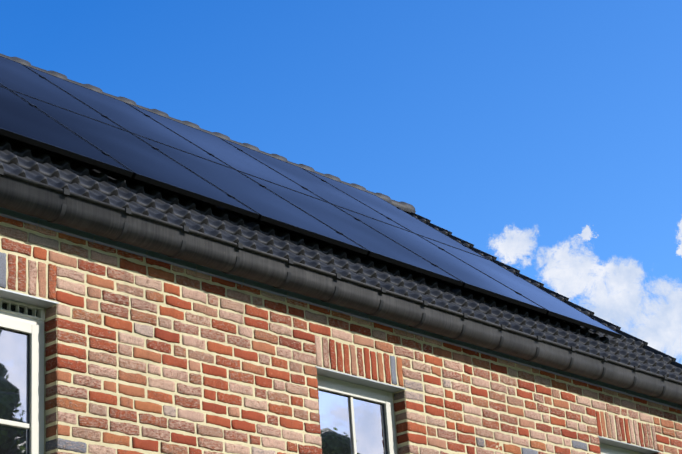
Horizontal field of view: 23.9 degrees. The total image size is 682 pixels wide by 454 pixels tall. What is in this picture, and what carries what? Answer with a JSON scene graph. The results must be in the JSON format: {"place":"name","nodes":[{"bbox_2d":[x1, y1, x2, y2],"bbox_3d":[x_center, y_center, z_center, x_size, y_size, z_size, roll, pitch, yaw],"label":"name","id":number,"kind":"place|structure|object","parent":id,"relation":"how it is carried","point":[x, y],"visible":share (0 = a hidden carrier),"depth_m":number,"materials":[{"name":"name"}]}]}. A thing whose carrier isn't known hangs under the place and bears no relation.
{"place":"outdoors","nodes":[
{"label":"outdoors","id":0,"kind":"place"},
{"bbox_2d":[0,171,681,404],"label":"gutter","id":1,"kind":"object","parent":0,"point":[29,197],"visible":1,"depth_m":10.32,"materials":[{"name":"grey paint"}]},
{"bbox_2d":[0,0,681,363],"label":"sky","id":2,"kind":"structure","parent":0,"point":[545,136],"materials":[{"name":"blue"}]},
{"bbox_3d":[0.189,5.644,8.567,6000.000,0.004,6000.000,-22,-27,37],"label":"ground","id":3,"kind":"structure","parent":0,"visible":0},
{"bbox_2d":[0,222,681,453],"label":"mortar","id":4,"kind":"object","parent":3,"relation":"on","point":[87,348],"visible":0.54,"depth_m":9.85,"materials":[{"name":"beige concrete"}]},
{"bbox_2d":[0,216,681,453],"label":"brick wall","id":5,"kind":"structure","parent":4,"relation":"on","point":[54,271],"depth_m":9.88,"materials":[{"name":"red brick"}]},
{"bbox_2d":[0,298,44,453],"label":"window","id":6,"kind":"structure","parent":5,"relation":"in","point":[21,378],"depth_m":8.73,"materials":[{"name":"white"}]},
{"bbox_2d":[0,288,658,453],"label":"lintels","id":7,"kind":"object","parent":5,"relation":"on","point":[46,303],"visible":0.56,"depth_m":10.71,"materials":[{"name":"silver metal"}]},
{"bbox_2d":[317,375,396,453],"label":"window","id":8,"kind":"structure","parent":5,"relation":"in","point":[356,419],"depth_m":10.74,"materials":[{"name":"white"}]},
{"bbox_2d":[600,443,642,453],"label":"window","id":9,"kind":"structure","parent":5,"relation":"in","point":[606,449],"depth_m":13.03,"materials":[{"name":"white"}]},
{"bbox_2d":[0,207,681,410],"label":"soffit","id":10,"kind":"structure","parent":4,"relation":"attached to","point":[56,227],"depth_m":10.50,"materials":[{"name":"grey"}]},
{"bbox_2d":[0,168,681,405],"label":"gutter brackets","id":11,"kind":"object","parent":4,"relation":"attached to","point":[183,246],"visible":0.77,"depth_m":10.52,"materials":[{"name":"grey metal"}]},
{"bbox_2d":[404,211,681,368],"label":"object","id":12,"kind":"object","parent":4,"relation":"on","point":[618,328],"visible":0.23,"depth_m":16.00,"materials":[{"name":"tile"}]},
{"bbox_2d":[0,134,681,380],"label":"roof tiles","id":13,"kind":"object","parent":12,"relation":"on","point":[36,163],"visible":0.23,"depth_m":11.19,"materials":[{"name":"black tile"}]},
{"bbox_2d":[29,75,595,322],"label":"clamps","id":14,"kind":"object","parent":13,"relation":"on","point":[65,157],"visible":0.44,"depth_m":12.50,"materials":[{"name":"black metal"}]},
{"bbox_2d":[0,56,621,337],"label":"solar panels","id":15,"kind":"object","parent":14,"relation":"attached to","point":[65,118],"visible":1,"depth_m":12.68,"materials":[{"name":"blue"}]},
{"bbox_3d":[-3.876,0.603,14.631,3.532,2.946,10.100,-22,-27,37],"label":"roof","id":16,"kind":"object","parent":4,"relation":"on","visible":0},
{"bbox_2d":[0,53,415,212],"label":"ridge tiles","id":17,"kind":"object","parent":16,"relation":"on","point":[405,206],"visible":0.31,"depth_m":15.55,"materials":[{"name":"grey tile"}]}
]}

